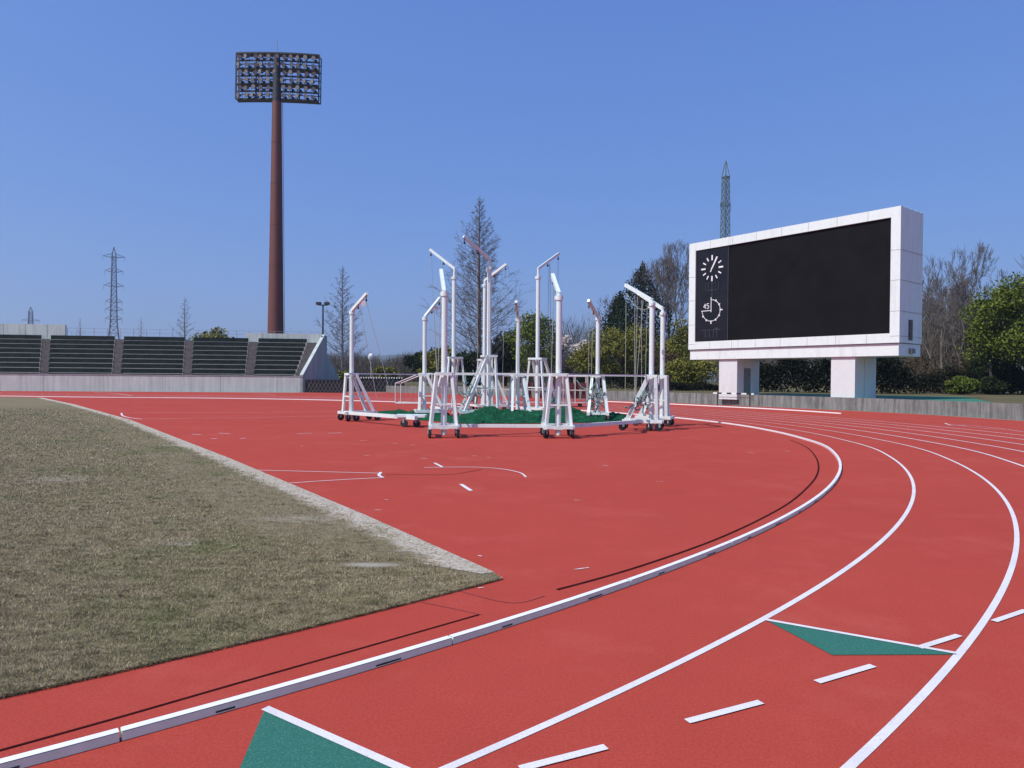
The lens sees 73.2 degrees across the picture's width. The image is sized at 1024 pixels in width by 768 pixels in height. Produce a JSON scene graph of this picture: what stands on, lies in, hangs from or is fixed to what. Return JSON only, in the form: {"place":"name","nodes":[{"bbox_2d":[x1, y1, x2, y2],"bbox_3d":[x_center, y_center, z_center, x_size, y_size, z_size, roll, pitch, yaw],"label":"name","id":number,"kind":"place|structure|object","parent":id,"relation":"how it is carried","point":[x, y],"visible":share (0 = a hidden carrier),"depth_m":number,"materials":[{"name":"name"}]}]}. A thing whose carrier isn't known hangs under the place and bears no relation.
{"place":"outdoors","nodes":[
{"label":"outdoors","id":0,"kind":"place"},
{"bbox_2d":[0,397,502,698],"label":"infield lawn","id":1,"kind":"structure","parent":0,"point":[9,403],"depth_m":6.52,"materials":[{"name":"plant"}]},
{"bbox_2d":[21,398,492,573],"bbox_3d":[-18.352,1.404,29.699,2.402,0.001,59.056,0,1,-38],"label":"sand strip","id":2,"kind":"object","parent":1,"relation":"on","point":[458,563],"visible":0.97,"depth_m":9.75,"materials":[{"name":"sand"}]},
{"bbox_2d":[235,52,321,333],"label":"floodlight tower","id":3,"kind":"structure","parent":0,"point":[276,318],"depth_m":97.36,"materials":[{"name":"brown metal"}]},
{"bbox_2d":[0,391,1023,767],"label":"running track","id":4,"kind":"structure","parent":0,"point":[934,565],"depth_m":5.69,"materials":[{"name":"rubber"}]},
{"bbox_2d":[0,728,118,767],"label":"kerb rail","id":5,"kind":"object","parent":4,"relation":"on","point":[57,751],"visible":1,"depth_m":3.29,"materials":[{"name":"metal"}]},
{"bbox_2d":[0,324,339,392],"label":"grandstand","id":6,"kind":"object","parent":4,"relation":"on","point":[41,357],"visible":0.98,"depth_m":79.25,"materials":[{"name":"concrete"}]},
{"bbox_2d":[0,614,478,750],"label":"drain slot","id":7,"kind":"object","parent":4,"relation":"on","point":[221,687],"visible":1,"depth_m":4.00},
{"bbox_2d":[120,636,451,740],"bbox_3d":[-1.186,1.753,4.082,1.988,0.049,0.067,0,1,-40],"label":"kerb rail","id":8,"kind":"object","parent":4,"relation":"on","point":[137,729],"visible":1,"depth_m":3.92,"materials":[{"name":"metal"}]},
{"bbox_2d":[240,711,390,767],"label":"green wedge","id":9,"kind":"object","parent":4,"relation":"on","point":[276,742],"visible":1,"depth_m":3.35,"materials":[{"name":"rubber"}]},
{"bbox_2d":[261,706,409,767],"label":"wedge line","id":10,"kind":"object","parent":9,"relation":"on","point":[389,762],"visible":1,"depth_m":3.46,"materials":[{"name":"paint"}]},
{"bbox_2d":[305,379,343,392],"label":"lattice gate","id":11,"kind":"structure","parent":4,"relation":"on","point":[324,386],"depth_m":77.68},
{"bbox_2d":[337,292,380,420],"bbox_3d":[-6.128,-1.077,28.434,1.550,5.202,1.848,0,1,-35],"label":"short gantry","id":12,"kind":"object","parent":4,"relation":"on","point":[352,384],"visible":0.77,"depth_m":28.52,"materials":[{"name":"white metal"}]},
{"bbox_2d":[359,373,418,374],"bbox_3d":[-5.257,-0.424,29.548,3.365,0.045,0.045,0,1,-34],"label":"tie bar","id":13,"kind":"object","parent":12,"relation":"attached to","point":[388,374],"visible":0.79,"depth_m":29.45,"materials":[{"name":"white metal"}]},
{"bbox_2d":[346,377,403,391],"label":"lattice fence","id":14,"kind":"object","parent":4,"relation":"on","point":[379,383],"visible":0.73,"depth_m":84.08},
{"bbox_2d":[344,411,426,426],"bbox_3d":[-5.197,1.331,26.544,4.919,0.436,1.284,1,1,35],"label":"tie bar","id":15,"kind":"object","parent":4,"relation":"on","point":[416,422],"visible":0.98,"depth_m":25.54,"materials":[{"name":"white metal"}]},
{"bbox_2d":[395,373,436,403],"bbox_3d":[-6.503,0.309,46.647,2.724,2.116,1.395,0,0,0],"label":"practice goal","id":16,"kind":"object","parent":4,"relation":"on","point":[397,402],"visible":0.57,"depth_m":45.97,"materials":[{"name":"white metal"}]},
{"bbox_2d":[414,297,449,415],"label":"short gantry","id":17,"kind":"object","parent":4,"relation":"on","point":[423,377],"visible":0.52,"depth_m":30.41,"materials":[{"name":"white metal"}]},
{"bbox_2d":[428,269,459,437],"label":"short gantry","id":18,"kind":"object","parent":4,"relation":"on","point":[443,425],"visible":1,"depth_m":20.91,"materials":[{"name":"white metal"}]},
{"bbox_2d":[459,424,542,427],"bbox_3d":[-0.350,1.296,21.380,2.645,0.100,0.100,0,0,-3],"label":"tie bar","id":19,"kind":"object","parent":18,"relation":"attached to","point":[506,425],"visible":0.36,"depth_m":21.34,"materials":[{"name":"white metal"}]},
{"bbox_2d":[454,373,548,374],"bbox_3d":[-0.325,-0.312,21.222,3.312,0.050,0.050,0,0,-3],"label":"tie bar","id":20,"kind":"object","parent":18,"relation":"attached to","point":[507,373],"visible":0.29,"depth_m":21.21,"materials":[{"name":"white metal"}]},
{"bbox_2d":[429,248,469,413],"bbox_3d":[-3.125,-2.581,33.823,1.574,8.165,2.124,0,1,-30],"label":"tall gantry","id":21,"kind":"object","parent":4,"relation":"on","point":[455,368],"visible":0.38,"depth_m":33.41,"materials":[{"name":"white metal"}]},
{"bbox_2d":[452,235,498,415],"bbox_3d":[-1.452,-2.417,30.368,2.132,7.925,1.451,0,1,-15],"label":"tall gantry","id":22,"kind":"object","parent":4,"relation":"on","point":[487,358],"visible":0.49,"depth_m":30.39,"materials":[{"name":"white metal"}]},
{"bbox_2d":[456,370,487,410],"bbox_3d":[-1.731,0.329,29.962,1.378,1.904,0.566,1,1,5],"label":"net bundle","id":23,"kind":"object","parent":22,"relation":"hanging from","point":[469,393],"visible":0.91,"depth_m":29.99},
{"bbox_2d":[470,263,510,409],"bbox_3d":[-1.008,-2.450,37.003,2.121,7.881,1.688,0,1,-20],"label":"tall gantry","id":24,"kind":"object","parent":4,"relation":"on","point":[483,392],"visible":0.62,"depth_m":36.89,"materials":[{"name":"white metal"}]},
{"bbox_2d":[378,406,626,423],"bbox_3d":[-1.594,1.224,30.082,13.283,0.629,5.612,1,1,15],"label":"safety net","id":25,"kind":"object","parent":4,"relation":"on","point":[490,414],"visible":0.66,"depth_m":28.68,"materials":[{"name":"fabric"}]},
{"bbox_2d":[507,300,531,411],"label":"short gantry","id":26,"kind":"object","parent":4,"relation":"on","point":[524,392],"visible":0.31,"depth_m":30.91,"materials":[{"name":"white metal"}]},
{"bbox_2d":[30,395,1019,767],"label":"lane line","id":27,"kind":"object","parent":4,"relation":"on","point":[884,733],"visible":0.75,"depth_m":4.44,"materials":[{"name":"paint"}]},
{"bbox_2d":[32,394,1023,451],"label":"lane line","id":28,"kind":"object","parent":4,"relation":"on","point":[799,420],"visible":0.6,"depth_m":24.92,"materials":[{"name":"paint"}]},
{"bbox_2d":[449,579,629,643],"bbox_3d":[0.309,1.753,5.406,1.988,0.049,0.067,0,1,-43],"label":"kerb rail","id":29,"kind":"object","parent":4,"relation":"on","point":[471,633],"visible":0.98,"depth_m":5.25,"materials":[{"name":"metal"}]},
{"bbox_2d":[520,252,559,410],"bbox_3d":[1.457,-2.542,34.383,1.431,8.150,2.115,1,1,30],"label":"tall gantry","id":30,"kind":"object","parent":4,"relation":"on","point":[538,359],"visible":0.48,"depth_m":33.91,"materials":[{"name":"white metal"}]},
{"bbox_2d":[66,394,1023,444],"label":"lane line","id":31,"kind":"object","parent":4,"relation":"on","point":[787,417],"visible":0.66,"depth_m":27.89,"materials":[{"name":"paint"}]},
{"bbox_2d":[67,395,1023,466],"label":"lane line","id":32,"kind":"object","parent":4,"relation":"on","point":[845,428],"visible":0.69,"depth_m":20.88,"materials":[{"name":"paint"}]},
{"bbox_2d":[503,375,587,406],"bbox_3d":[2.109,0.456,44.406,5.413,1.999,0.860,0,0,0],"label":"hurdle cart","id":33,"kind":"object","parent":4,"relation":"on","point":[577,390],"visible":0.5,"depth_m":44.07,"materials":[{"name":"beige metal"}]},
{"bbox_2d":[540,273,574,438],"bbox_3d":[1.430,-0.978,21.662,1.008,5.245,1.830,0,0,-2],"label":"short gantry","id":34,"kind":"object","parent":4,"relation":"on","point":[557,426],"visible":0.98,"depth_m":21.11,"materials":[{"name":"white metal"}]},
{"bbox_2d":[573,420,642,427],"bbox_3d":[3.202,1.312,22.871,0.110,0.110,3.883,1,1,44],"label":"tie bar","id":35,"kind":"object","parent":34,"relation":"attached to","point":[606,423],"visible":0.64,"depth_m":22.71,"materials":[{"name":"white metal"}]},
{"bbox_2d":[518,744,607,767],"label":"lane marking","id":36,"kind":"object","parent":4,"relation":"on","point":[566,756],"visible":1,"depth_m":3.32,"materials":[{"name":"paint"}]},
{"bbox_2d":[265,398,915,767],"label":"lane line","id":37,"kind":"object","parent":4,"relation":"on","point":[513,738],"visible":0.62,"depth_m":4.38,"materials":[{"name":"paint"}]},
{"bbox_2d":[586,299,609,419],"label":"short gantry","id":38,"kind":"object","parent":4,"relation":"on","point":[597,319],"visible":0.81,"depth_m":29.81,"materials":[{"name":"white metal"}]},
{"bbox_2d":[576,379,606,411],"bbox_3d":[3.525,0.513,29.507,1.431,1.476,0.726,0,1,-21],"label":"net bundle","id":39,"kind":"object","parent":38,"relation":"attached to","point":[593,396],"visible":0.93,"depth_m":29.48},
{"bbox_2d":[618,283,663,430],"bbox_3d":[4.718,-1.046,24.888,1.545,5.376,1.517,1,1,15],"label":"short gantry","id":40,"kind":"object","parent":4,"relation":"on","point":[651,378],"visible":0.91,"depth_m":24.50,"materials":[{"name":"white metal"}]},
{"bbox_2d":[569,374,646,375],"bbox_3d":[3.163,-0.299,22.869,4.502,0.042,0.042,0,1,-43],"label":"tie bar","id":41,"kind":"object","parent":40,"relation":"attached to","point":[607,375],"visible":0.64,"depth_m":22.84,"materials":[{"name":"white metal"}]},
{"bbox_2d":[624,385,652,415],"bbox_3d":[4.441,0.564,24.254,0.951,1.106,0.508,0,1,-11],"label":"net bundle","id":42,"kind":"object","parent":40,"relation":"attached to","point":[640,397],"visible":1,"depth_m":24.29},
{"bbox_2d":[633,294,674,426],"bbox_3d":[5.607,-1.061,27.294,1.620,5.379,1.392,1,1,20],"label":"short gantry","id":43,"kind":"object","parent":4,"relation":"on","point":[663,381],"visible":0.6,"depth_m":26.92,"materials":[{"name":"white metal"}]},
{"bbox_2d":[641,300,641,385],"bbox_3d":[5.253,-1.392,27.971,0.071,4.031,0.020,0,0,0],"label":"cord","id":44,"kind":"object","parent":43,"relation":"hanging from","point":[641,345],"visible":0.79,"depth_m":27.96,"materials":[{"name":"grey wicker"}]},
{"bbox_2d":[627,541,731,584],"bbox_3d":[1.713,1.752,6.827,0.067,0.049,1.988,1,1,43],"label":"kerb rail","id":45,"kind":"object","parent":4,"relation":"on","point":[644,576],"visible":0.99,"depth_m":6.68,"materials":[{"name":"metal"}]},
{"bbox_2d":[557,440,818,589],"bbox_3d":[5.045,1.746,13.183,1.408,0.001,17.161,1,1,28],"label":"drain slot","id":46,"kind":"object","parent":4,"relation":"on","point":[706,542],"visible":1,"depth_m":7.68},
{"bbox_2d":[386,386,1023,420],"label":"retaining wall","id":47,"kind":"structure","parent":4,"relation":"on","point":[1010,411],"depth_m":42.66,"materials":[{"name":"concrete"}]},
{"bbox_2d":[392,392,1022,420],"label":"track verge","id":48,"kind":"structure","parent":4,"relation":"on","point":[843,410],"depth_m":40.96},
{"bbox_2d":[601,401,840,413],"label":"kerb","id":49,"kind":"structure","parent":4,"relation":"on","point":[744,407],"depth_m":44.21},
{"bbox_2d":[685,700,763,722],"bbox_3d":[1.169,1.794,3.784,0.528,0.001,0.050,0,1,-26],"label":"lane marking","id":50,"kind":"object","parent":4,"relation":"on","point":[722,711],"visible":1,"depth_m":3.78,"materials":[{"name":"paint"}]},
{"bbox_2d":[713,392,755,407],"bbox_3d":[14.907,1.054,45.965,0.750,0.952,3.059,0,1,-39],"label":"hurdle","id":51,"kind":"object","parent":4,"relation":"on","point":[717,393],"visible":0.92,"depth_m":45.60,"materials":[{"name":"white metal"}]},
{"bbox_2d":[729,514,789,545],"bbox_3d":[3.022,1.749,8.336,0.067,0.049,1.988,1,1,39],"label":"kerb rail","id":52,"kind":"object","parent":4,"relation":"on","point":[756,531],"visible":0.98,"depth_m":8.20,"materials":[{"name":"metal"}]},
{"bbox_2d":[787,494,821,517],"bbox_3d":[4.227,1.745,9.928,0.067,0.049,1.988,1,1,35],"label":"kerb rail","id":53,"kind":"object","parent":4,"relation":"on","point":[799,509],"visible":0.98,"depth_m":9.78,"materials":[{"name":"metal"}]},
{"bbox_2d":[819,479,836,496],"bbox_3d":[5.326,1.739,11.597,0.067,0.049,1.988,1,1,31],"label":"kerb rail","id":54,"kind":"object","parent":4,"relation":"on","point":[829,487],"visible":0.94,"depth_m":11.52,"materials":[{"name":"metal"}]},
{"bbox_2d":[814,664,875,682],"bbox_3d":[2.073,1.796,4.286,0.528,0.001,0.050,0,1,-28],"label":"lane marking","id":55,"kind":"object","parent":4,"relation":"on","point":[844,673],"visible":1,"depth_m":4.28,"materials":[{"name":"paint"}]},
{"bbox_2d":[769,621,952,654],"bbox_3d":[2.333,1.798,4.724,1.225,0.001,0.461,1,1,31],"label":"green wedge","id":56,"kind":"object","parent":4,"relation":"on","point":[833,643],"visible":1,"depth_m":4.76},
{"bbox_2d":[766,619,955,653],"bbox_3d":[2.451,1.793,4.930,1.214,0.001,0.040,1,1,30],"label":"wedge line","id":57,"kind":"object","parent":4,"relation":"on","point":[862,636],"visible":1,"depth_m":4.90,"materials":[{"name":"paint"}]},
{"bbox_2d":[919,634,960,648],"bbox_3d":[2.993,1.799,4.831,0.489,0.001,0.050,0,1,-29],"label":"lane marking","id":58,"kind":"object","parent":4,"relation":"on","point":[940,640],"visible":1,"depth_m":4.84,"materials":[{"name":"paint"}]},
{"bbox_2d":[992,609,1023,621],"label":"lane marking","id":59,"kind":"object","parent":4,"relation":"on","point":[1009,615],"visible":1,"depth_m":5.37,"materials":[{"name":"paint"}]},
{"bbox_2d":[0,0,1023,360],"label":"sky","id":60,"kind":"structure","parent":0,"point":[598,134],"materials":[{"name":"blue"}]},
{"bbox_2d":[359,354,828,379],"bbox_3d":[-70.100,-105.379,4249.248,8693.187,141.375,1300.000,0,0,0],"label":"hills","id":61,"kind":"structure","parent":0,"point":[383,356],"depth_m":3944.20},
{"bbox_2d":[404,381,1023,403],"bbox_3d":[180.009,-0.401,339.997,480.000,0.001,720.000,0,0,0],"label":"grass bank","id":62,"kind":"structure","parent":0,"point":[1015,398],"depth_m":62.01,"materials":[{"name":"plant"}]},
{"bbox_2d":[371,366,398,378],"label":"round bush","id":63,"kind":"object","parent":62,"relation":"on","point":[388,370],"visible":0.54,"depth_m":89.24,"materials":[{"name":"green plant"}]},
{"bbox_2d":[401,349,437,375],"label":"broadleaf tree","id":64,"kind":"object","parent":62,"relation":"on","point":[413,363],"visible":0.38,"depth_m":108.64,"materials":[{"name":"green plant"}]},
{"bbox_2d":[415,344,464,385],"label":"broadleaf tree","id":65,"kind":"object","parent":62,"relation":"on","point":[431,357],"visible":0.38,"depth_m":90.45,"materials":[{"name":"green plant"}]},
{"bbox_2d":[327,347,575,382],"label":"wood","id":66,"kind":"object","parent":62,"relation":"on","point":[363,366],"visible":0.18,"depth_m":158.97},
{"bbox_2d":[450,350,486,385],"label":"round bush","id":67,"kind":"object","parent":62,"relation":"on","point":[468,366],"visible":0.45,"depth_m":89.46,"materials":[{"name":"green plant"}]},
{"bbox_2d":[421,198,535,385],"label":"bare conical tree","id":68,"kind":"object","parent":62,"relation":"on","point":[479,306],"visible":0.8,"depth_m":91.56,"materials":[{"name":"plant"}]},
{"bbox_2d":[481,330,525,385],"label":"broadleaf tree","id":69,"kind":"object","parent":62,"relation":"on","point":[502,363],"visible":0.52,"depth_m":94.83,"materials":[{"name":"green plant"}]},
{"bbox_2d":[499,310,564,386],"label":"broadleaf tree","id":70,"kind":"object","parent":62,"relation":"on","point":[528,332],"visible":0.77,"depth_m":86.68,"materials":[{"name":"green plant"}]},
{"bbox_2d":[545,334,587,382],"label":"blossom tree","id":71,"kind":"object","parent":62,"relation":"on","point":[568,346],"visible":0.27,"depth_m":91.47,"materials":[{"name":"white plant"}]},
{"bbox_2d":[565,342,610,387],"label":"broadleaf tree","id":72,"kind":"object","parent":62,"relation":"on","point":[579,358],"visible":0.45,"depth_m":85.17,"materials":[{"name":"green plant"}]},
{"bbox_2d":[554,367,648,388],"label":"hedge","id":73,"kind":"object","parent":62,"relation":"on","point":[608,382],"visible":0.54,"depth_m":74.71,"materials":[{"name":"green plant"}]},
{"bbox_2d":[595,291,617,325],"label":"bare tree","id":74,"kind":"object","parent":62,"relation":"on","point":[605,303],"visible":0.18,"depth_m":125.88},
{"bbox_2d":[571,291,659,385],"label":"conifer tree","id":75,"kind":"object","parent":62,"relation":"on","point":[612,314],"visible":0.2,"depth_m":105.29,"materials":[{"name":"green plant"}]},
{"bbox_2d":[584,323,659,387],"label":"broadleaf tree","id":76,"kind":"object","parent":62,"relation":"on","point":[618,343],"visible":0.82,"depth_m":83.23,"materials":[{"name":"green plant"}]},
{"bbox_2d":[565,263,683,384],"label":"conifer tree","id":77,"kind":"object","parent":62,"relation":"on","point":[633,307],"visible":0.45,"depth_m":99.08,"materials":[{"name":"green plant"}]},
{"bbox_2d":[634,254,679,336],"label":"bare tree","id":78,"kind":"object","parent":62,"relation":"on","point":[659,293],"visible":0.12,"depth_m":110.44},
{"bbox_2d":[631,239,688,342],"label":"bare tree","id":79,"kind":"object","parent":62,"relation":"on","point":[671,282],"visible":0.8,"depth_m":98.28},
{"bbox_2d":[649,250,688,339],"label":"bare tree","id":80,"kind":"object","parent":62,"relation":"on","point":[665,269],"visible":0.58,"depth_m":103.07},
{"bbox_2d":[654,351,683,387],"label":"round bush","id":81,"kind":"object","parent":62,"relation":"on","point":[667,358],"visible":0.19,"depth_m":79.92,"materials":[{"name":"green plant"}]},
{"bbox_2d":[656,318,691,386],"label":"broadleaf tree","id":82,"kind":"object","parent":62,"relation":"on","point":[679,348],"visible":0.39,"depth_m":83.36,"materials":[{"name":"green plant"}]},
{"bbox_2d":[636,381,718,390],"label":"hedge","id":83,"kind":"object","parent":62,"relation":"on","point":[678,386],"visible":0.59,"depth_m":67.62,"materials":[{"name":"green plant"}]},
{"bbox_2d":[659,355,718,389],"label":"round bush","id":84,"kind":"object","parent":62,"relation":"on","point":[693,372],"visible":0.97,"depth_m":72.58,"materials":[{"name":"green plant"}]},
{"bbox_2d":[540,310,933,385],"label":"wood","id":85,"kind":"object","parent":62,"relation":"on","point":[575,339],"visible":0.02,"depth_m":143.82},
{"bbox_2d":[688,206,922,399],"bbox_3d":[19.094,-4.654,46.795,3.059,11.610,15.108,0,1,-38],"label":"scoreboard","id":86,"kind":"object","parent":62,"relation":"on","point":[844,293],"visible":0.99,"depth_m":44.17,"materials":[{"name":"paint"}]},
{"bbox_2d":[759,357,920,393],"bbox_3d":[27.707,-1.166,62.935,16.696,4.140,3.815,1,1,26],"label":"hedge","id":87,"kind":"object","parent":62,"relation":"on","point":[769,373],"visible":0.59,"depth_m":62.71,"materials":[{"name":"green plant"}]},
{"bbox_2d":[759,394,992,402],"bbox_3d":[25.951,0.909,46.895,15.350,0.001,20.927,0,1,-28],"label":"green matting","id":88,"kind":"object","parent":62,"relation":"on","point":[965,399],"visible":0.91,"depth_m":47.01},
{"bbox_2d":[920,258,954,373],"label":"bare tree","id":89,"kind":"object","parent":62,"relation":"on","point":[932,285],"visible":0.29,"depth_m":94.48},
{"bbox_2d":[920,292,962,368],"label":"bare tree","id":90,"kind":"object","parent":62,"relation":"on","point":[934,313],"visible":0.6,"depth_m":73.90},
{"bbox_2d":[876,366,1023,393],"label":"hedge","id":91,"kind":"object","parent":62,"relation":"on","point":[930,381],"visible":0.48,"depth_m":62.42,"materials":[{"name":"green plant"}]},
{"bbox_2d":[922,263,979,369],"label":"bare tree","id":92,"kind":"object","parent":62,"relation":"on","point":[957,302],"visible":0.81,"depth_m":76.65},
{"bbox_2d":[889,294,1017,390],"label":"wood","id":93,"kind":"object","parent":62,"relation":"on","point":[949,353],"visible":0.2,"depth_m":86.27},
{"bbox_2d":[922,246,986,387],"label":"bare tree","id":94,"kind":"object","parent":62,"relation":"on","point":[943,295],"visible":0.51,"depth_m":82.35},
{"bbox_2d":[896,355,1021,392],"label":"hedge","id":95,"kind":"object","parent":62,"relation":"on","point":[924,364],"visible":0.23,"depth_m":66.09,"materials":[{"name":"green plant"}]},
{"bbox_2d":[922,241,998,334],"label":"bare tree","id":96,"kind":"object","parent":62,"relation":"on","point":[971,265],"visible":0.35,"depth_m":88.72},
{"bbox_2d":[944,375,980,394],"bbox_3d":[38.367,0.157,59.011,2.762,1.873,2.684,0,1,-40],"label":"round bush","id":97,"kind":"object","parent":62,"relation":"on","point":[961,385],"visible":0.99,"depth_m":58.48,"materials":[{"name":"green plant"}]},
{"bbox_2d":[954,284,1023,378],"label":"broadleaf tree","id":98,"kind":"object","parent":62,"relation":"on","point":[980,336],"visible":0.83,"depth_m":59.29,"materials":[{"name":"green plant"}]},
{"bbox_2d":[958,346,1023,393],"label":"broadleaf tree","id":99,"kind":"object","parent":62,"relation":"on","point":[997,365],"visible":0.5,"depth_m":63.63,"materials":[{"name":"green plant"}]},
{"bbox_2d":[978,376,1010,394],"bbox_3d":[41.838,0.154,59.868,2.450,1.818,2.754,1,1,28],"label":"round bush","id":100,"kind":"object","parent":62,"relation":"on","point":[992,386],"visible":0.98,"depth_m":59.37,"materials":[{"name":"green plant"}]},
{"bbox_2d":[972,271,1023,368],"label":"broadleaf tree","id":101,"kind":"object","parent":62,"relation":"on","point":[1018,330],"visible":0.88,"depth_m":57.49,"materials":[{"name":"green plant"}]},
{"bbox_2d":[987,255,1023,287],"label":"bare tree","id":102,"kind":"object","parent":62,"relation":"on","point":[1002,272],"visible":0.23,"depth_m":93.26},
{"label":"ground","id":103,"kind":"structure","parent":0,"visible":0},
{"bbox_2d":[23,307,38,323],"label":"power pylon","id":104,"kind":"object","parent":103,"relation":"on","point":[29,320],"visible":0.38,"depth_m":518.86,"materials":[{"name":"metal"}]},
{"bbox_2d":[103,247,123,338],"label":"power pylon","id":105,"kind":"object","parent":103,"relation":"on","point":[112,257],"visible":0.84,"depth_m":299.06,"materials":[{"name":"metal"}]},
{"bbox_2d":[171,299,194,339],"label":"bare conical tree","id":106,"kind":"object","parent":103,"relation":"on","point":[184,322],"visible":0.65,"depth_m":149.80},
{"bbox_2d":[188,326,231,339],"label":"round tree","id":107,"kind":"object","parent":103,"relation":"on","point":[218,334],"visible":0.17,"depth_m":118.98,"materials":[{"name":"green plant"}]},
{"bbox_2d":[316,302,329,334],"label":"lamp post","id":108,"kind":"object","parent":103,"relation":"on","point":[322,305],"visible":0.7,"depth_m":91.83,"materials":[{"name":"metal"}]},
{"bbox_2d":[318,265,368,372],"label":"bare conical tree","id":109,"kind":"object","parent":103,"relation":"on","point":[342,322],"visible":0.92,"depth_m":99.83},
{"bbox_2d":[713,161,730,382],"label":"power pylon","id":110,"kind":"object","parent":103,"relation":"on","point":[725,185],"visible":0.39,"depth_m":228.97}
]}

